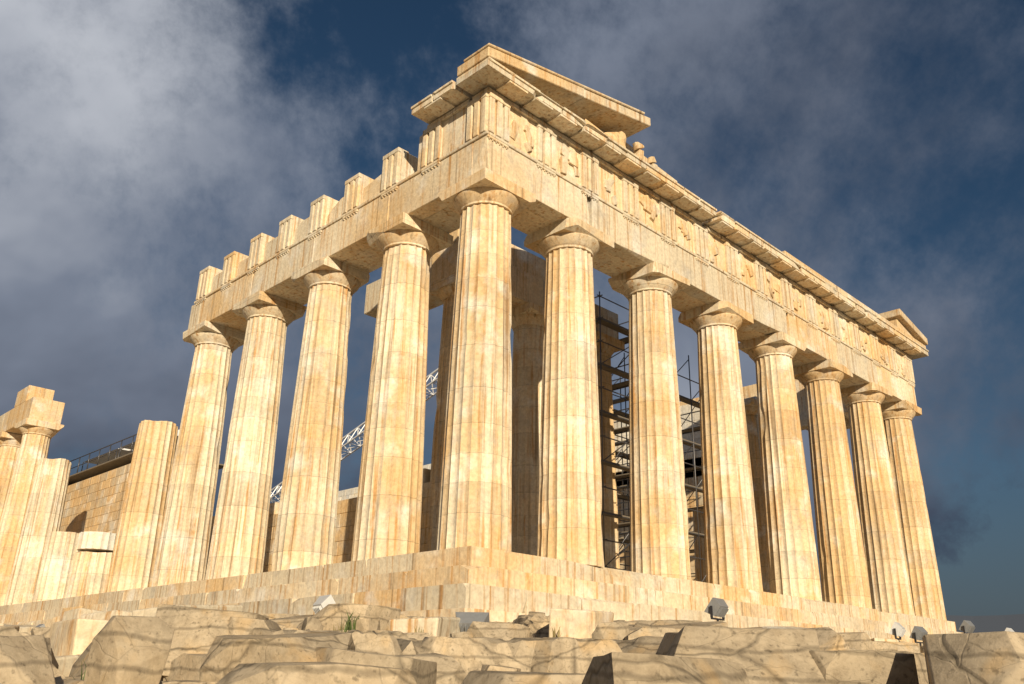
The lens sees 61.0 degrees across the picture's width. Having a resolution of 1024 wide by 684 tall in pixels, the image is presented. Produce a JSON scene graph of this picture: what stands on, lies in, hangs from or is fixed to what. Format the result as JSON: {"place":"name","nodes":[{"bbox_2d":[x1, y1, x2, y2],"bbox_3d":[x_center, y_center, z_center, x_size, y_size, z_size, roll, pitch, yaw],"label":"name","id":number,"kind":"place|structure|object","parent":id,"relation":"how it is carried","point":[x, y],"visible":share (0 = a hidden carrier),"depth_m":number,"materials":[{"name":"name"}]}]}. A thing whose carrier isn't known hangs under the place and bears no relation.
{"place":"outdoors","nodes":[
{"label":"outdoors","id":0,"kind":"place"},
{"bbox_2d":[60,463,430,575],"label":"cella wall","id":1,"kind":"structure","parent":0,"point":[94,503],"depth_m":48.84,"materials":[{"name":"stone"}]},
{"bbox_2d":[68,430,223,485],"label":"work shelter","id":2,"kind":"object","parent":1,"relation":"on","point":[121,456],"visible":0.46,"depth_m":53.00,"materials":[{"name":"grey metal"}]},
{"bbox_2d":[270,368,437,502],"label":"crane jib","id":3,"kind":"object","parent":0,"point":[359,435],"visible":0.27,"depth_m":48.69,"materials":[{"name":"white paint"}]},
{"bbox_2d":[55,613,662,683],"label":"rocks","id":4,"kind":"object","parent":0,"point":[538,649],"visible":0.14,"depth_m":10.58,"materials":[{"name":"beige stone"}]},
{"bbox_2d":[72,613,560,679],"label":"grass tufts","id":5,"kind":"object","parent":4,"relation":"on","point":[354,626],"visible":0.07,"depth_m":10.66,"materials":[{"name":"brown plant"}]},
{"bbox_2d":[0,605,922,676],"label":"fallen blocks","id":6,"kind":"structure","parent":4,"relation":"on","point":[73,633],"depth_m":13.37,"materials":[{"name":"stone"}]},
{"bbox_2d":[0,603,928,683],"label":"rocks","id":7,"kind":"object","parent":4,"relation":"on","point":[211,645],"visible":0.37,"depth_m":8.28,"materials":[{"name":"beige stone"}]},
{"bbox_2d":[456,612,489,631],"bbox_3d":[-0.653,4.797,13.956,0.624,0.878,0.429,-1,-21,6],"label":"floodlight","id":8,"kind":"object","parent":4,"relation":"on","point":[467,619],"visible":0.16,"depth_m":13.99,"materials":[{"name":"grey metal"}]},
{"bbox_2d":[0,546,961,642],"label":"krepis steps","id":9,"kind":"structure","parent":4,"relation":"on","point":[502,586],"depth_m":23.54,"materials":[{"name":"stone"}]},
{"bbox_2d":[0,432,21,518],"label":"column","id":10,"kind":"structure","parent":9,"relation":"on","point":[10,443],"depth_m":52.59,"materials":[{"name":"stone"}]},
{"bbox_2d":[0,418,63,605],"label":"column","id":11,"kind":"structure","parent":9,"relation":"on","point":[37,435],"depth_m":48.94,"materials":[{"name":"stone"}]},
{"bbox_2d":[0,385,64,434],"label":"architrave","id":12,"kind":"object","parent":11,"relation":"on","point":[36,403],"visible":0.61,"depth_m":51.28,"materials":[{"name":"stone"}]},
{"bbox_2d":[3,458,71,605],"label":"stub column","id":13,"kind":"structure","parent":9,"relation":"on","point":[44,511],"depth_m":45.19,"materials":[{"name":"stone"}]},
{"bbox_2d":[34,531,81,601],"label":"stub column","id":14,"kind":"structure","parent":9,"relation":"on","point":[56,567],"depth_m":41.38,"materials":[{"name":"stone"}]},
{"bbox_2d":[66,551,112,597],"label":"stub column","id":15,"kind":"structure","parent":9,"relation":"on","point":[89,573],"depth_m":38.31,"materials":[{"name":"stone"}]},
{"bbox_2d":[76,531,116,551],"bbox_3d":[-18.731,9.134,39.533,1.870,0.750,1.870,-19,-29,42],"label":"drum","id":16,"kind":"object","parent":15,"relation":"on","point":[92,541],"depth_m":38.84,"materials":[{"name":"stone"}]},
{"bbox_2d":[105,420,177,591],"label":"stub column","id":17,"kind":"structure","parent":9,"relation":"on","point":[139,529],"depth_m":36.43,"materials":[{"name":"stone"}]},
{"bbox_2d":[151,320,245,586],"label":"column","id":18,"kind":"structure","parent":9,"relation":"on","point":[182,548],"depth_m":34.12,"materials":[{"name":"stone"}]},
{"bbox_2d":[205,291,306,579],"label":"column","id":19,"kind":"structure","parent":9,"relation":"on","point":[238,541],"depth_m":31.25,"materials":[{"name":"stone"}]},
{"bbox_2d":[272,256,369,570],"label":"column","id":20,"kind":"structure","parent":9,"relation":"on","point":[306,526],"depth_m":28.38,"materials":[{"name":"stone"}]},
{"bbox_2d":[351,212,452,560],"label":"column","id":21,"kind":"structure","parent":9,"relation":"on","point":[389,505],"depth_m":25.51,"materials":[{"name":"stone"}]},
{"bbox_2d":[437,167,535,551],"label":"column","id":22,"kind":"structure","parent":9,"relation":"on","point":[486,205],"depth_m":23.02,"materials":[{"name":"stone"}]},
{"bbox_2d":[188,130,916,429],"bbox_3d":[-0.667,2.340,44.887,30.370,1.350,30.680,-19,-29,42],"label":"architrave","id":23,"kind":"object","parent":22,"relation":"on","point":[559,197],"visible":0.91,"depth_m":30.04,"materials":[{"name":"stone"}]},
{"bbox_2d":[196,92,914,420],"bbox_3d":[-0.660,1.064,45.332,30.421,1.350,30.675,-19,-29,42],"label":"frieze","id":24,"kind":"object","parent":23,"relation":"on","point":[494,114],"visible":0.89,"depth_m":30.67,"materials":[{"name":"stone"}]},
{"bbox_2d":[411,57,928,359],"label":"cornice","id":25,"kind":"structure","parent":24,"relation":"on","point":[451,98],"depth_m":29.71,"materials":[{"name":"stone"}]},
{"bbox_2d":[585,119,657,168],"bbox_3d":[3.709,-6.667,29.861,0.583,1.230,4.318,-18,-28,40],"label":"pediment sculpture","id":26,"kind":"object","parent":25,"relation":"on","point":[619,137],"visible":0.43,"depth_m":29.86,"materials":[{"name":"stone"}]},
{"bbox_2d":[457,43,927,347],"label":"pediment remains","id":27,"kind":"object","parent":25,"relation":"on","point":[603,113],"visible":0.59,"depth_m":28.50,"materials":[{"name":"stone"}]},
{"bbox_2d":[509,120,905,377],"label":"metopes","id":28,"kind":"object","parent":24,"relation":"attached to","point":[567,157],"visible":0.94,"depth_m":30.60,"materials":[{"name":"stone"}]},
{"bbox_2d":[524,218,613,567],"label":"column","id":29,"kind":"structure","parent":9,"relation":"on","point":[570,482],"depth_m":25.48,"materials":[{"name":"stone"}]},
{"bbox_2d":[608,262,691,579],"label":"column","id":30,"kind":"structure","parent":9,"relation":"on","point":[659,542],"depth_m":28.33,"materials":[{"name":"stone"}]},
{"bbox_2d":[678,301,762,591],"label":"column","id":31,"kind":"structure","parent":9,"relation":"on","point":[732,557],"depth_m":31.16,"materials":[{"name":"stone"}]},
{"bbox_2d":[738,331,821,600],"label":"column","id":32,"kind":"structure","parent":9,"relation":"on","point":[793,569],"depth_m":33.99,"materials":[{"name":"stone"}]},
{"bbox_2d":[800,419,849,429],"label":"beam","id":33,"kind":"structure","parent":9,"relation":"on","point":[804,424],"depth_m":46.84,"materials":[{"name":"stone"}]},
{"bbox_2d":[793,359,871,608],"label":"column","id":34,"kind":"structure","parent":9,"relation":"on","point":[843,571],"depth_m":36.81,"materials":[{"name":"stone"}]},
{"bbox_2d":[840,382,914,615],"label":"column","id":35,"kind":"structure","parent":9,"relation":"on","point":[887,571],"depth_m":39.67,"materials":[{"name":"stone"}]},
{"bbox_2d":[881,400,946,620],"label":"column","id":36,"kind":"structure","parent":9,"relation":"on","point":[921,561],"depth_m":42.04,"materials":[{"name":"stone"}]},
{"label":"cella platform","id":37,"kind":"structure","parent":9,"relation":"on","visible":0},
{"bbox_2d":[427,273,455,550],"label":"column","id":38,"kind":"structure","parent":37,"relation":"on","point":[443,289],"depth_m":30.47,"materials":[{"name":"stone"}]},
{"bbox_2d":[364,229,618,339],"bbox_3d":[-0.689,-1.622,36.899,5.750,2.250,9.400,-19,-29,42],"label":"inner architrave","id":39,"kind":"object","parent":38,"relation":"on","point":[528,273],"visible":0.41,"depth_m":34.29,"materials":[{"name":"stone"}]},
{"bbox_2d":[511,302,543,555],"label":"column","id":40,"kind":"structure","parent":37,"relation":"on","point":[527,326],"depth_m":32.75,"materials":[{"name":"stone"}]},
{"bbox_2d":[338,396,761,500],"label":"wall","id":41,"kind":"structure","parent":37,"relation":"on","point":[353,492],"depth_m":48.44,"materials":[{"name":"beige stone"}]},
{"bbox_2d":[596,331,624,568],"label":"column","id":42,"kind":"structure","parent":37,"relation":"on","point":[610,502],"depth_m":35.41,"materials":[{"name":"stone"}]},
{"bbox_2d":[594,291,630,570],"bbox_3d":[3.530,4.025,36.137,3.300,11.500,3.300,-19,-29,42],"label":"scaffold","id":43,"kind":"object","parent":37,"relation":"on","point":[600,320],"visible":0.31,"depth_m":35.51,"materials":[{"name":"grey metal"}]},
{"bbox_2d":[612,353,744,581],"bbox_3d":[7.433,6.295,40.384,4.300,10.500,7.000,-19,-29,42],"label":"scaffold","id":44,"kind":"object","parent":37,"relation":"on","point":[686,400],"visible":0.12,"depth_m":39.37,"materials":[{"name":"grey metal"}]},
{"bbox_2d":[744,398,769,592],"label":"column","id":45,"kind":"structure","parent":37,"relation":"on","point":[751,408],"depth_m":43.59,"materials":[{"name":"stone"}]},
{"bbox_2d":[83,615,1023,683],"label":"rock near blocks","id":46,"kind":"object","parent":4,"relation":"on","point":[129,649],"visible":0.88,"depth_m":5.88,"materials":[{"name":"beige stone"}]},
{"bbox_2d":[704,597,728,620],"bbox_3d":[4.923,6.576,20.763,0.436,0.875,0.624,-16,-27,37],"label":"floodlight","id":47,"kind":"object","parent":4,"relation":"on","point":[717,607],"visible":0.83,"depth_m":20.69,"materials":[{"name":"grey metal"}]},
{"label":"rock lamp pads","id":48,"kind":"object","parent":4,"relation":"on","visible":0},
{"bbox_2d":[312,594,335,613],"bbox_3d":[-3.777,5.551,17.486,0.434,0.876,0.624,15,-25,-32],"label":"floodlight","id":49,"kind":"object","parent":48,"relation":"on","point":[320,603],"visible":0.3,"depth_m":17.42,"materials":[{"name":"grey metal"}]},
{"bbox_2d":[889,622,905,641],"bbox_3d":[11.835,9.036,26.601,0.427,0.878,0.623,-13,-25,33],"label":"floodlight","id":50,"kind":"object","parent":48,"relation":"on","point":[898,630],"visible":0.85,"depth_m":26.50,"materials":[{"name":"grey metal"}]},
{"bbox_2d":[909,626,927,645],"bbox_3d":[12.789,9.360,27.201,0.624,0.879,0.426,18,-27,-37],"label":"floodlight","id":51,"kind":"object","parent":48,"relation":"on","point":[918,633],"visible":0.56,"depth_m":27.13,"materials":[{"name":"grey metal"}]},
{"bbox_2d":[959,620,974,632],"bbox_3d":[16.730,10.669,31.859,0.624,0.876,0.434,18,-27,-37],"label":"floodlight","id":52,"kind":"object","parent":48,"relation":"on","point":[967,626],"visible":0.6,"depth_m":31.79,"materials":[{"name":"grey metal"}]},
{"bbox_2d":[0,0,1023,615],"label":"sky","id":53,"kind":"structure","parent":0,"point":[878,145],"materials":[{"name":"blue"}]},
{"bbox_2d":[616,457,702,580],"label":"cella wall","id":54,"kind":"structure","parent":0,"point":[691,502],"depth_m":47.16,"materials":[{"name":"stone"}]},
{"bbox_2d":[693,509,706,582],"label":"column","id":55,"kind":"structure","parent":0,"point":[702,547],"depth_m":39.91,"materials":[{"name":"stone"}]},
{"bbox_2d":[946,614,1023,632],"bbox_3d":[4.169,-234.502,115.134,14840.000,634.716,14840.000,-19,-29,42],"label":"distant hills","id":56,"kind":"structure","parent":0,"point":[997,623],"depth_m":6237.31,"materials":[{"name":"grey"}]}
]}

